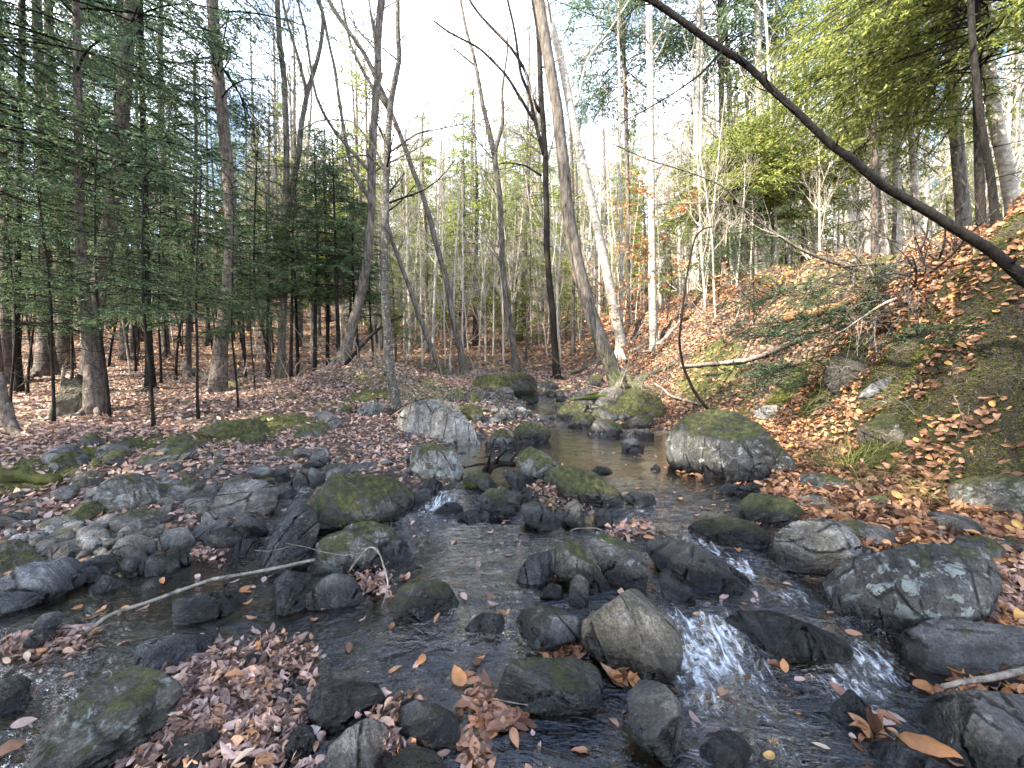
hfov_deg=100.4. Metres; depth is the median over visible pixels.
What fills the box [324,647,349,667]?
stone
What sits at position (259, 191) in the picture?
hemlock tree
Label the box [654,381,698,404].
fallen branch
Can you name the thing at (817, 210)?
birch tree
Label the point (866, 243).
birch tree
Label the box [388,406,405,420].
fallen branch
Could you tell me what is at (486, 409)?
cobble
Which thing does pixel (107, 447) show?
stone
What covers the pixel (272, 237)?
hemlock sapling
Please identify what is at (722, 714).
stone
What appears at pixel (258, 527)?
rock
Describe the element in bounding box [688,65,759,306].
bare sapling
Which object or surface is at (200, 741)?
rock
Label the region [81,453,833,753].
scattered leaves
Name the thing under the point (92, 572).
stone
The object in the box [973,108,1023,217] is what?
bare sapling
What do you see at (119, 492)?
boulder
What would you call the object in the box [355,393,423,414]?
fallen branch
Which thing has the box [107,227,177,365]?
hemlock sapling
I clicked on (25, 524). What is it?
cobble
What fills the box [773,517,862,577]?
boulder
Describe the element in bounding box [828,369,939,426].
dead branches
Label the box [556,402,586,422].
rock
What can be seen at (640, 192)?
beech sapling
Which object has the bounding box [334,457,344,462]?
stone
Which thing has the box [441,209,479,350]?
bare sapling
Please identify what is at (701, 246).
bare sapling
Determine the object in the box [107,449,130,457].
stone
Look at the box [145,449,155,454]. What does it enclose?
stone
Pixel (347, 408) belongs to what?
rock
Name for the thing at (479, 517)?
rock
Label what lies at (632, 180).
bare tree
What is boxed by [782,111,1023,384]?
dead branches
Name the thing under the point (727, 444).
boulder
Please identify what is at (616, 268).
bare sapling
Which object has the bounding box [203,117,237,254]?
hemlock tree
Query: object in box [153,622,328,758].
leaf drift
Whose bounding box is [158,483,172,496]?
stone
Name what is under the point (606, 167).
bare tree
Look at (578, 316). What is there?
bare sapling
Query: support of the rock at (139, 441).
on the ground
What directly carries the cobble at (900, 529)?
on the ground
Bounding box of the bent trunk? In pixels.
[0,372,40,436]
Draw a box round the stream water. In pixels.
[0,396,957,767]
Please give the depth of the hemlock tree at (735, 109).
29.59 m
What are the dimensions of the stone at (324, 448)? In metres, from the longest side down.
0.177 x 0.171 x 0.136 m
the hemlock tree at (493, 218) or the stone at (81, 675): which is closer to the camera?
the stone at (81, 675)
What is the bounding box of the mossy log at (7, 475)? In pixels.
[0,468,62,483]
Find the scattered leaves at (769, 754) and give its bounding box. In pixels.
[95,487,915,767]
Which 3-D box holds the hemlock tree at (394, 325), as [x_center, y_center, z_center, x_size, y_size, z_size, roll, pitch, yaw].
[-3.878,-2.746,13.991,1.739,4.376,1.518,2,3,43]
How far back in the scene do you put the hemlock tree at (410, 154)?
49.02 m
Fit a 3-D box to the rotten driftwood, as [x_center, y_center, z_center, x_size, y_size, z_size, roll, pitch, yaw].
[-0.181,0.651,3.519,0.739,0.364,0.543,-1,2,-18]
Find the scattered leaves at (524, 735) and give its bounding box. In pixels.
[60,449,963,767]
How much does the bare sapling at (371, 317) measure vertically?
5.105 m
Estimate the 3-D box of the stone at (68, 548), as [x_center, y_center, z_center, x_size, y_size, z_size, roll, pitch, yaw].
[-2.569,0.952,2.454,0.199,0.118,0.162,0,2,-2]
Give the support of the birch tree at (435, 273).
on the ground
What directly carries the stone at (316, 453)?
on the ground
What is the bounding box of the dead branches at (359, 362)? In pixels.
[236,319,416,394]
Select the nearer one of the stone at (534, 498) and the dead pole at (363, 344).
the stone at (534, 498)
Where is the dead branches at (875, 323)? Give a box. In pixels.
[800,203,964,361]
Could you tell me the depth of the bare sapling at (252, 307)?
17.03 m
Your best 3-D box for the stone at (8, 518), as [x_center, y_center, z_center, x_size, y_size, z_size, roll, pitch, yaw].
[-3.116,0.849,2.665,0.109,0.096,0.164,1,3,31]
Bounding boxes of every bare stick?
[82,558,314,635]
[940,666,1023,688]
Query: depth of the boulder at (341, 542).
2.37 m
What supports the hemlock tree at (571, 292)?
on the ground
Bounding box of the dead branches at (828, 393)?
[790,372,857,425]
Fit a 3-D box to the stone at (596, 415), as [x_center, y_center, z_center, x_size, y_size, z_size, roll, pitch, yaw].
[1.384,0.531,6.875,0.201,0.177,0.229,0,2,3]
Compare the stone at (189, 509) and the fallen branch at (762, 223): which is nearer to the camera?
the stone at (189, 509)
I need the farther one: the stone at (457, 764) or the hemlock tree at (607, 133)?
the hemlock tree at (607, 133)
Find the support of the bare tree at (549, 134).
on the ground
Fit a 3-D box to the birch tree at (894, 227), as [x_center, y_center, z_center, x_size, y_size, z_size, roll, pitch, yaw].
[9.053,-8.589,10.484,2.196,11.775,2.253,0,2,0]
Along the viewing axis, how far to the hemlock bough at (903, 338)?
3.24 m
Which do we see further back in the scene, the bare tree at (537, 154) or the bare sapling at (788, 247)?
the bare tree at (537, 154)
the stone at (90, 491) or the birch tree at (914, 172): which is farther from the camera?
the birch tree at (914, 172)
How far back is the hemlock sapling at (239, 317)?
7.80 m
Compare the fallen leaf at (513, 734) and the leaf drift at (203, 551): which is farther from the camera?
the leaf drift at (203, 551)
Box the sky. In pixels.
[3,0,1023,253]
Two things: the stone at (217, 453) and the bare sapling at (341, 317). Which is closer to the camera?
the stone at (217, 453)
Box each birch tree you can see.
[222,0,538,414]
[381,61,432,353]
[389,189,431,342]
[390,204,416,332]
[412,110,464,357]
[428,174,448,337]
[466,212,508,360]
[467,205,487,333]
[504,195,531,347]
[573,1,682,328]
[574,171,592,271]
[574,174,585,263]
[578,171,609,300]
[579,0,727,352]
[580,131,618,319]
[581,200,587,253]
[583,155,608,271]
[593,203,618,260]
[638,77,680,308]
[639,0,729,289]
[643,89,675,284]
[656,107,691,269]
[656,136,669,290]
[656,138,679,306]
[657,81,711,296]
[658,0,813,284]
[658,114,692,292]
[671,81,708,285]
[674,0,747,285]
[675,106,702,245]
[691,105,716,283]
[707,5,796,276]
[716,0,783,274]
[739,83,798,242]
[748,0,812,266]
[754,0,817,265]
[778,0,832,253]
[796,3,858,251]
[800,97,841,249]
[804,2,843,253]
[813,15,891,249]
[819,14,887,232]
[825,46,863,254]
[827,88,863,252]
[842,17,904,254]
[846,78,870,255]
[874,2,887,256]
[886,0,920,238]
[886,22,995,237]
[887,141,937,240]
[888,101,966,241]
[905,51,972,236]
[919,98,994,223]
[965,2,1023,216]
[985,0,1023,191]
[986,57,1023,217]
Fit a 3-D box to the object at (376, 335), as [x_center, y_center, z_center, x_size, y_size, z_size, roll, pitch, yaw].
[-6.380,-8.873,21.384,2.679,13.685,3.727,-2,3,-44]
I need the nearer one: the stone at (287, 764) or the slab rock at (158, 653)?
the stone at (287, 764)
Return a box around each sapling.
[0,93,176,416]
[0,141,124,421]
[0,153,90,380]
[0,159,131,379]
[0,185,107,393]
[0,211,98,403]
[12,200,37,351]
[13,211,75,367]
[21,176,117,336]
[46,145,235,433]
[55,192,181,365]
[75,162,175,373]
[88,145,135,376]
[97,143,171,351]
[102,144,257,418]
[106,176,217,383]
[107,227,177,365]
[112,121,236,380]
[116,190,178,332]
[128,250,194,358]
[149,180,196,344]
[152,206,180,347]
[155,249,208,353]
[157,163,260,350]
[166,188,246,357]
[167,207,242,349]
[170,174,291,410]
[171,203,243,351]
[172,103,318,379]
[200,222,262,358]
[202,238,293,390]
[209,73,309,374]
[212,228,264,342]
[234,270,278,339]
[235,203,276,360]
[241,172,304,352]
[242,240,264,349]
[248,307,260,359]
[271,275,304,361]
[293,218,330,363]
[300,288,318,347]
[327,186,374,330]
[331,281,348,343]
[334,210,390,356]
[340,284,367,338]
[361,235,380,327]
[365,194,411,360]
[365,200,426,359]
[388,201,417,349]
[388,207,422,359]
[390,201,413,347]
[392,95,475,366]
[396,157,452,367]
[398,227,434,363]
[405,193,460,352]
[409,252,438,360]
[419,237,445,341]
[420,154,491,371]
[432,168,510,348]
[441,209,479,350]
[450,232,478,328]
[455,209,479,321]
[464,182,515,357]
[473,158,517,355]
[476,162,525,355]
[483,179,526,363]
[489,168,528,317]
[495,208,527,343]
[508,166,567,360]
[512,226,540,346]
[523,247,553,350]
[524,113,598,351]
[524,250,543,333]
[526,181,575,362]
[527,207,543,319]
[532,241,551,340]
[535,218,566,343]
[547,236,570,338]
[553,145,626,358]
[563,255,581,343]
[567,191,605,340]
[578,253,630,333]
[586,155,626,325]
[592,189,624,304]
[593,185,633,325]
[596,163,634,306]
[598,285,648,360]
[601,126,659,323]
[601,234,625,324]
[606,146,701,357]
[615,208,647,323]
[624,196,657,319]
[641,127,709,292]
[656,117,711,289]
[656,217,690,319]
[657,66,750,318]
[667,179,689,284]
[669,109,731,308]
[671,161,692,293]
[673,204,731,314]
[678,225,711,409]
[683,16,780,268]
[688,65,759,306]
[695,198,723,299]
[697,199,748,297]
[702,220,718,286]
[705,196,734,278]
[710,261,770,321]
[715,185,778,281]
[719,141,762,284]
[726,193,788,324]
[733,68,809,267]
[737,127,790,271]
[739,184,765,280]
[746,263,792,302]
[756,130,799,268]
[768,176,821,269]
[779,204,799,265]
[790,101,848,260]
[800,176,825,259]
[802,83,847,251]
[812,38,919,257]
[817,159,856,252]
[832,53,886,251]
[852,141,910,250]
[897,75,971,238]
[901,180,921,245]
[931,67,1016,220]
[939,139,1000,215]
[951,118,1016,212]
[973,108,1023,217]
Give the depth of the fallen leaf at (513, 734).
1.31 m
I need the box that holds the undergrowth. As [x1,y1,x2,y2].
[8,197,950,428]
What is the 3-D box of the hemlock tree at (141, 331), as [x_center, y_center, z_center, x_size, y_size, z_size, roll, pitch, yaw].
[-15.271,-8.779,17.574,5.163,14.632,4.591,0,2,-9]
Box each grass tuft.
[793,425,915,475]
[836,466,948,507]
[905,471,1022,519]
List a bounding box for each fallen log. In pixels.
[192,367,242,386]
[567,360,600,375]
[679,330,814,367]
[782,296,854,321]
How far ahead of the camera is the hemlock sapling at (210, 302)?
5.51 m
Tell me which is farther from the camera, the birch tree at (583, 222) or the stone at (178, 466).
the birch tree at (583, 222)
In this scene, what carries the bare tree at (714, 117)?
on the ground
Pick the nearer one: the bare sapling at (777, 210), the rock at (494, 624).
the rock at (494, 624)
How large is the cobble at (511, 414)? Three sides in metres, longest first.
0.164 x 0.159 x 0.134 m
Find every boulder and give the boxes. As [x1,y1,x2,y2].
[93,473,160,512]
[210,480,278,518]
[307,530,393,581]
[343,521,411,570]
[396,399,479,446]
[410,442,463,480]
[494,657,603,716]
[518,446,560,483]
[544,466,623,513]
[580,588,682,683]
[664,409,796,481]
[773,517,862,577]
[822,543,1001,641]
[856,413,903,446]
[946,474,1023,521]
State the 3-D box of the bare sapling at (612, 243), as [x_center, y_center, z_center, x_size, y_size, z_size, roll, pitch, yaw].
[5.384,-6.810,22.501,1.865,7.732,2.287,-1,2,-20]
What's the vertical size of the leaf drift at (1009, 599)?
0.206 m
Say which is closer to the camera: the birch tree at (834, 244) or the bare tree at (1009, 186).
the bare tree at (1009, 186)
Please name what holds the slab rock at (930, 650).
on the ground
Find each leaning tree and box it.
[308,0,478,375]
[388,210,457,377]
[534,0,687,400]
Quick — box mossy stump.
[46,374,82,417]
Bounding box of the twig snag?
[255,543,388,607]
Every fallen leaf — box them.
[0,739,24,755]
[10,717,36,727]
[239,586,250,591]
[254,641,260,649]
[312,725,320,733]
[416,654,425,664]
[452,665,466,685]
[460,592,466,599]
[509,727,518,747]
[610,669,622,681]
[780,659,788,671]
[828,681,845,694]
[844,629,862,635]
[872,710,895,724]
[898,731,962,758]
[912,679,934,690]
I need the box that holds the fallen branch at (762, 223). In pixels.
[613,92,860,272]
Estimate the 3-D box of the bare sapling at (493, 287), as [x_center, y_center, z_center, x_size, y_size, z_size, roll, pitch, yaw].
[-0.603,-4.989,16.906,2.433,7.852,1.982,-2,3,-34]
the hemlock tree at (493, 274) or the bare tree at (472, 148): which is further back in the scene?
the bare tree at (472, 148)
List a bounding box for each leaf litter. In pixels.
[0,358,625,441]
[0,423,448,566]
[22,284,727,373]
[611,231,946,435]
[759,193,1023,693]
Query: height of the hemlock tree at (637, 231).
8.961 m
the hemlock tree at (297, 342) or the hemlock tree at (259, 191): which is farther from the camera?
the hemlock tree at (259, 191)
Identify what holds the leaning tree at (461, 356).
on the ground
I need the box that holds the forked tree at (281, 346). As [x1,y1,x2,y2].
[177,0,336,378]
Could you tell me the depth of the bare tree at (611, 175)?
40.77 m
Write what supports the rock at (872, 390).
on the ground
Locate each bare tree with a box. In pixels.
[212,66,300,363]
[229,0,518,369]
[229,3,271,256]
[244,60,302,279]
[251,1,292,297]
[254,53,296,228]
[260,1,328,348]
[267,74,301,273]
[289,35,344,337]
[327,89,356,311]
[327,93,350,206]
[334,1,380,272]
[349,105,370,196]
[352,67,385,198]
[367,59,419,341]
[375,70,408,226]
[377,120,396,292]
[403,0,610,379]
[411,0,551,372]
[430,92,456,198]
[432,121,448,199]
[433,177,450,265]
[459,74,483,244]
[459,75,480,257]
[468,81,506,264]
[476,119,498,264]
[478,103,535,334]
[499,0,552,330]
[506,110,542,307]
[511,0,648,361]
[511,39,564,322]
[518,39,555,300]
[537,78,554,205]
[548,180,559,250]
[549,165,574,295]
[561,69,596,325]
[578,52,639,315]
[590,111,615,279]
[595,118,617,220]
[595,128,608,223]
[596,131,618,195]
[600,128,631,270]
[613,129,639,277]
[637,126,658,227]
[644,83,666,188]
[645,97,664,211]
[688,73,719,274]
[921,7,971,225]
[967,0,999,224]
[981,1,1020,216]
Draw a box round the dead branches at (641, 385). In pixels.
[579,343,665,394]
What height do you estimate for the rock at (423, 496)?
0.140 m
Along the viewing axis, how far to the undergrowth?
8.13 m
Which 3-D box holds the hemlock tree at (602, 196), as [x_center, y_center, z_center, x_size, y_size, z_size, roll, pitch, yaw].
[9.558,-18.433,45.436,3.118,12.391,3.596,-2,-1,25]
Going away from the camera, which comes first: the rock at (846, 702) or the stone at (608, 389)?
the rock at (846, 702)
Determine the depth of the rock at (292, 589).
2.03 m
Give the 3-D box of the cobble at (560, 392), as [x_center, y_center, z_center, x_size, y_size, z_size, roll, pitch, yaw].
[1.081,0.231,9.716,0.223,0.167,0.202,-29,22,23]
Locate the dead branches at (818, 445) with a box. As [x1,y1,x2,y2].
[786,423,864,464]
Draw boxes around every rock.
[0,539,44,573]
[0,557,82,618]
[0,674,31,717]
[22,665,182,767]
[28,535,47,546]
[33,611,62,630]
[45,525,61,533]
[64,501,104,522]
[67,471,107,483]
[72,478,105,489]
[84,452,92,458]
[87,458,107,468]
[88,554,119,569]
[88,574,123,597]
[109,509,166,531]
[111,534,157,558]
[122,436,143,446]
[131,634,216,674]
[134,452,190,467]
[140,557,181,577]
[154,444,173,453]
[160,527,197,551]
[164,728,222,767]
[172,590,246,629]
[174,485,221,504]
[191,519,227,541]
[198,418,269,439]
[228,517,267,537]
[233,538,259,557]
[237,653,274,667]
[259,500,319,579]
[271,466,290,479]
[273,570,319,619]
[277,448,296,458]
[284,725,314,759]
[290,471,311,488]
[293,426,329,438]
[303,456,331,468]
[303,573,368,614]
[307,678,385,733]
[308,468,325,487]
[309,474,413,535]
[310,421,332,430]
[313,410,344,427]
[320,718,388,767]
[340,405,352,413]
[345,462,376,472]
[358,402,386,416]
[386,745,446,767]
[389,579,461,624]
[396,698,460,752]
[414,488,432,507]
[422,478,442,497]
[433,502,463,516]
[447,391,468,401]
[457,509,488,527]
[459,403,484,422]
[462,470,497,495]
[464,613,505,637]
[472,373,537,397]
[479,488,522,516]
[484,430,516,450]
[503,469,529,492]
[513,421,551,444]
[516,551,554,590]
[517,601,580,653]
[521,501,562,534]
[539,583,561,601]
[549,540,611,598]
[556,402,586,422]
[562,500,584,532]
[568,412,594,431]
[568,574,589,610]
[587,419,622,436]
[589,533,647,594]
[592,466,612,475]
[595,396,616,405]
[595,508,612,529]
[615,389,664,418]
[620,437,644,455]
[621,413,653,429]
[621,429,653,438]
[623,490,656,509]
[626,680,682,767]
[646,537,760,603]
[650,464,660,471]
[658,566,696,608]
[688,516,770,552]
[699,730,752,767]
[706,483,750,500]
[719,610,853,665]
[738,493,806,528]
[754,405,780,419]
[794,473,856,491]
[795,494,825,509]
[822,350,871,394]
[830,689,871,732]
[858,377,891,398]
[858,524,896,549]
[864,495,893,510]
[869,739,943,767]
[892,618,1023,692]
[920,689,1023,767]
[942,535,1012,556]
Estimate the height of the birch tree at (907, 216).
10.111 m
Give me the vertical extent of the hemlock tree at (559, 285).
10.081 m
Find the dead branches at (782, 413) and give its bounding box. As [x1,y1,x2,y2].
[747,385,800,429]
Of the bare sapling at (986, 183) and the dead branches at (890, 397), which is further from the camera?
the bare sapling at (986, 183)
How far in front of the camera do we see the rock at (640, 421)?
6.28 m
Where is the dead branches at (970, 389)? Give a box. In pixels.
[950,360,1022,437]
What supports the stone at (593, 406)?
on the ground
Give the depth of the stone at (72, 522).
2.65 m
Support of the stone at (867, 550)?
on the ground
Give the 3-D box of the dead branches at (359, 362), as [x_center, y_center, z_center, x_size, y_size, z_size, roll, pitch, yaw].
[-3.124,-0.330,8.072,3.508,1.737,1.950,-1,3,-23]
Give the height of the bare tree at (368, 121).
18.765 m
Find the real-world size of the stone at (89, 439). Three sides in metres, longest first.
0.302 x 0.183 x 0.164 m
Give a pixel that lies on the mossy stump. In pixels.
(67, 404)
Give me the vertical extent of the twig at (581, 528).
0.060 m
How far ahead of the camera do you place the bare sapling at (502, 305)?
14.10 m
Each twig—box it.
[493,698,527,704]
[560,528,602,536]
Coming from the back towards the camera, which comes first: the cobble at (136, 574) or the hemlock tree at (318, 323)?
the hemlock tree at (318, 323)
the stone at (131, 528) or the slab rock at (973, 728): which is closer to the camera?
the slab rock at (973, 728)
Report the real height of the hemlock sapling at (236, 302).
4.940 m
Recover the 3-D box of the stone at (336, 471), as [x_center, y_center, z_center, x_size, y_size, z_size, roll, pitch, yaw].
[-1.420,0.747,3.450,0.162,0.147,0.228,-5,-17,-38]
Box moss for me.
[0,209,1023,491]
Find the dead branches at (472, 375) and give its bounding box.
[416,344,514,381]
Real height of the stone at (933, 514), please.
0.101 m
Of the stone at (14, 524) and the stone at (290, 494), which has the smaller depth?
the stone at (14, 524)
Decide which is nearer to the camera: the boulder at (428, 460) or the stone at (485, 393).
the boulder at (428, 460)
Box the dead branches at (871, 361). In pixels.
[828,335,919,378]
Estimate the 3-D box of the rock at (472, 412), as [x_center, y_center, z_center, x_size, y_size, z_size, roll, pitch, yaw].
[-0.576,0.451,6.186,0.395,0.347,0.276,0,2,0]
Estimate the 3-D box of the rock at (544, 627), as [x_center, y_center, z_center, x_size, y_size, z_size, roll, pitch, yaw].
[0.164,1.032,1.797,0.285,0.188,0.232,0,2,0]
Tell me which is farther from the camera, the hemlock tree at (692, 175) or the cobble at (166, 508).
the hemlock tree at (692, 175)
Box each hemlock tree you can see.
[0,0,129,385]
[0,0,139,384]
[0,0,170,392]
[0,0,203,378]
[0,0,234,301]
[0,0,265,391]
[0,0,266,421]
[0,0,293,394]
[3,0,186,369]
[3,3,44,34]
[29,0,189,350]
[57,0,210,360]
[63,66,112,190]
[67,0,212,341]
[67,0,358,398]
[70,85,133,329]
[93,0,245,358]
[100,40,275,378]
[140,130,201,267]
[167,25,247,345]
[172,171,204,331]
[180,89,244,273]
[200,227,277,378]
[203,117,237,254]
[204,203,261,339]
[210,67,274,331]
[220,133,244,224]
[235,187,308,379]
[240,128,288,313]
[242,175,334,377]
[243,123,279,249]
[251,190,342,375]
[258,36,317,322]
[260,143,273,230]
[270,121,370,370]
[274,114,390,353]
[278,153,342,336]
[281,125,381,366]
[288,167,340,335]
[290,94,355,321]
[309,154,395,357]
[318,194,381,345]
[319,121,364,276]
[326,5,411,324]
[329,1,411,332]
[339,217,399,359]
[360,199,403,349]
[364,121,396,260]
[372,238,420,362]
[375,112,399,245]
[376,135,432,314]
[388,159,469,351]
[388,165,430,295]
[389,251,407,322]
[392,142,421,293]
[394,100,444,282]
[398,72,439,206]
[398,235,431,323]
[399,116,421,210]
[405,141,461,334]
[409,138,433,254]
[411,121,437,255]
[412,156,512,346]
[417,126,437,225]
[428,88,492,318]
[429,71,526,345]
[433,134,473,275]
[443,152,468,256]
[444,163,473,287]
[455,239,473,326]
[478,201,518,337]
[479,74,567,340]
[479,156,512,317]
[479,164,496,284]
[481,81,533,279]
[482,200,523,353]
[483,104,527,266]
[487,248,500,328]
[492,133,523,228]
[494,173,537,343]
[505,219,547,360]
[506,125,536,278]
[506,128,542,229]
[513,0,715,326]
[519,183,557,312]
[527,175,538,270]
[533,119,563,244]
[540,118,601,352]
[541,155,579,327]
[549,139,585,306]
[558,260,581,344]
[563,147,597,258]
[563,169,592,248]
[563,259,576,317]
[564,269,586,340]
[566,111,584,211]
[576,164,601,244]
[579,148,608,250]
[587,156,613,246]
[590,131,645,286]
[597,140,642,299]
[601,236,625,326]
[602,89,635,252]
[602,248,626,312]
[603,85,647,294]
[611,149,647,310]
[612,0,830,287]
[614,160,678,312]
[615,118,646,207]
[618,152,647,254]
[624,167,676,310]
[642,128,687,295]
[650,110,869,278]
[661,107,685,264]
[661,118,717,287]
[663,68,717,284]
[672,110,739,281]
[686,216,719,288]
[700,0,828,281]
[701,96,784,283]
[711,129,765,284]
[714,60,767,264]
[736,0,1023,257]
[748,0,854,264]
[755,0,1023,226]
[765,115,816,272]
[765,207,798,267]
[779,205,810,267]
[802,5,946,253]
[821,192,855,252]
[837,142,905,255]
[863,143,921,250]
[904,128,939,242]
[919,73,997,240]
[929,2,1023,238]
[929,99,972,230]
[934,3,1023,224]
[943,132,997,213]
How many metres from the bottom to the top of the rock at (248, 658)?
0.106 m
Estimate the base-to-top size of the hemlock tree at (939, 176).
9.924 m
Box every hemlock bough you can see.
[701,359,778,378]
[713,254,904,312]
[715,278,843,311]
[723,291,887,338]
[728,359,823,398]
[735,314,874,349]
[739,342,865,387]
[765,291,892,331]
[876,312,994,349]
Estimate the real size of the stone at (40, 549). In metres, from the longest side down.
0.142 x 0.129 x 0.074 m
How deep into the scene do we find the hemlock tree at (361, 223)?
10.36 m
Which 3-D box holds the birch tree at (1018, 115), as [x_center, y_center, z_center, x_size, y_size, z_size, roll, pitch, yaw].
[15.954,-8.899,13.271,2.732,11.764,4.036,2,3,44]
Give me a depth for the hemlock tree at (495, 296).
25.75 m
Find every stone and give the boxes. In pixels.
[0,512,29,527]
[5,519,23,528]
[8,492,25,499]
[10,533,27,542]
[19,499,41,509]
[22,630,57,648]
[26,513,39,520]
[27,530,44,537]
[27,630,42,636]
[29,507,45,514]
[30,517,49,525]
[34,539,58,555]
[36,516,64,529]
[37,527,75,544]
[41,444,85,464]
[41,465,52,472]
[44,540,79,558]
[48,451,80,470]
[48,485,79,500]
[61,617,85,632]
[62,519,84,526]
[62,612,85,621]
[66,643,86,657]
[68,523,83,532]
[69,573,85,590]
[71,669,89,681]
[75,454,88,465]
[75,525,104,538]
[75,548,91,556]
[75,649,95,661]
[76,432,102,446]
[76,536,102,553]
[78,565,101,583]
[79,561,88,567]
[82,486,97,499]
[83,493,95,502]
[89,513,117,527]
[93,527,111,538]
[94,449,107,457]
[96,444,130,451]
[102,453,126,465]
[102,538,116,547]
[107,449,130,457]
[111,440,142,450]
[117,523,141,537]
[119,556,139,575]
[129,551,147,562]
[136,576,169,603]
[137,513,155,519]
[138,500,152,508]
[139,554,166,574]
[140,527,165,538]
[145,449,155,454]
[154,524,164,528]
[157,471,172,479]
[157,497,174,506]
[157,536,161,549]
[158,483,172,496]
[160,434,193,446]
[164,478,181,484]
[164,547,183,559]
[166,478,204,497]
[166,576,181,590]
[167,444,196,456]
[169,463,183,470]
[176,546,188,557]
[178,442,199,446]
[178,553,190,568]
[181,473,191,478]
[183,497,213,507]
[183,506,195,514]
[193,505,209,515]
[194,440,207,445]
[200,625,220,636]
[201,511,218,521]
[201,527,241,548]
[202,452,211,457]
[206,500,213,509]
[211,457,224,464]
[212,450,228,456]
[217,517,232,525]
[227,475,248,482]
[231,525,251,537]
[244,431,266,445]
[245,609,260,617]
[247,465,270,478]
[249,508,256,513]
[269,621,282,632]
[275,476,283,481]
[277,488,298,505]
[283,760,295,767]
[289,463,302,468]
[294,448,312,458]
[301,759,320,767]
[305,492,312,498]
[309,449,325,458]
[313,445,328,456]
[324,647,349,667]
[325,466,346,480]
[327,462,346,469]
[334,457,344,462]
[375,707,392,718]
[375,748,391,767]
[441,752,454,767]
[455,756,460,767]
[467,393,483,402]
[476,390,489,398]
[489,392,497,398]
[490,408,498,413]
[494,400,505,408]
[494,517,502,523]
[496,386,513,401]
[506,522,515,528]
[519,394,538,403]
[521,487,538,499]
[525,405,534,411]
[527,496,539,502]
[540,535,550,545]
[544,380,558,389]
[551,402,564,412]
[557,581,567,590]
[571,391,588,402]
[579,607,592,616]
[585,525,607,536]
[586,375,603,383]
[589,382,599,387]
[591,404,599,409]
[593,405,619,420]
[593,412,599,419]
[600,387,612,393]
[606,387,623,400]
[619,412,630,420]
[633,538,641,544]
[654,598,662,608]
[662,606,672,616]
[691,649,709,662]
[705,662,727,683]
[706,720,726,738]
[707,702,726,719]
[715,698,734,716]
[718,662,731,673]
[750,485,761,492]
[775,670,820,707]
[775,672,783,697]
[796,750,814,764]
[801,712,822,728]
[819,500,838,513]
[837,751,867,767]
[838,520,865,535]
[862,547,876,554]
[869,701,891,712]
[927,511,943,516]
[931,523,945,535]
[935,514,984,535]
[954,535,1002,563]
[991,534,1022,547]
[994,538,1023,554]
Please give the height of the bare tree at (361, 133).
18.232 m
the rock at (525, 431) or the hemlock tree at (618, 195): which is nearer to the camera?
the rock at (525, 431)
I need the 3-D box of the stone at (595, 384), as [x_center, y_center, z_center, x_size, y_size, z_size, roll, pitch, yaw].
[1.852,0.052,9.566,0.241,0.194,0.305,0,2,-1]
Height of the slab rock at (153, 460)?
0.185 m
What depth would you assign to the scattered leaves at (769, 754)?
1.50 m
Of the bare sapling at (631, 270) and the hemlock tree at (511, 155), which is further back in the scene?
the hemlock tree at (511, 155)
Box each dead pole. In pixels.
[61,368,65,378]
[343,315,402,365]
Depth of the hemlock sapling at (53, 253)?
9.51 m
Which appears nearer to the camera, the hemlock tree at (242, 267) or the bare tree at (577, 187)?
the hemlock tree at (242, 267)
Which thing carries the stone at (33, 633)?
on the ground
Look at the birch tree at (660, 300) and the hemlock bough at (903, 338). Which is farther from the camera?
the birch tree at (660, 300)
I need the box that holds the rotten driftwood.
[462,443,523,475]
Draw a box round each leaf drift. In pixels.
[0,623,102,668]
[109,687,423,767]
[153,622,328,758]
[174,508,235,563]
[348,562,405,598]
[454,654,536,767]
[517,479,594,516]
[539,642,678,687]
[598,517,665,543]
[677,470,861,502]
[835,466,1023,548]
[848,676,1023,750]
[981,539,1023,625]
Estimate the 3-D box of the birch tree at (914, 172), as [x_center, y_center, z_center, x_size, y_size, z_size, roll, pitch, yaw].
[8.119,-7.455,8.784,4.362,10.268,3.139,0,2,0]
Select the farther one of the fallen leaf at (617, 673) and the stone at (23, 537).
the stone at (23, 537)
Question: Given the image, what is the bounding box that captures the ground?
[0,201,1023,767]
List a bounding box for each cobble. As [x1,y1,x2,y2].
[3,528,16,536]
[23,521,30,526]
[27,532,49,542]
[93,547,106,554]
[95,572,108,581]
[111,566,118,573]
[126,569,139,578]
[156,504,172,513]
[161,514,173,521]
[190,468,199,473]
[198,469,213,478]
[202,483,217,489]
[208,464,220,470]
[240,514,256,517]
[248,455,258,461]
[298,488,306,497]
[381,460,389,464]
[400,456,409,461]
[402,468,411,473]
[404,432,412,437]
[482,407,490,411]
[489,416,499,422]
[495,412,504,416]
[501,413,509,419]
[503,408,516,413]
[505,411,514,418]
[516,407,527,411]
[519,410,531,417]
[536,414,546,420]
[547,391,555,398]
[555,395,567,401]
[556,390,563,395]
[895,526,908,535]
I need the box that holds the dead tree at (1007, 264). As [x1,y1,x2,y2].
[603,0,1023,287]
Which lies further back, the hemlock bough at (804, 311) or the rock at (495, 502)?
the hemlock bough at (804, 311)
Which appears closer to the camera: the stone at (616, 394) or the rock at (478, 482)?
the rock at (478, 482)
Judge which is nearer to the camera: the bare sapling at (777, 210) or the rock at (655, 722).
the rock at (655, 722)
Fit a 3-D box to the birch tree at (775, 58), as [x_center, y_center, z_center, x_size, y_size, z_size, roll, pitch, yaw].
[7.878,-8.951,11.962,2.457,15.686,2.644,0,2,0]
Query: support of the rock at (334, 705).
in the stream water
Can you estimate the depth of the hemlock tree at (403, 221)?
32.84 m

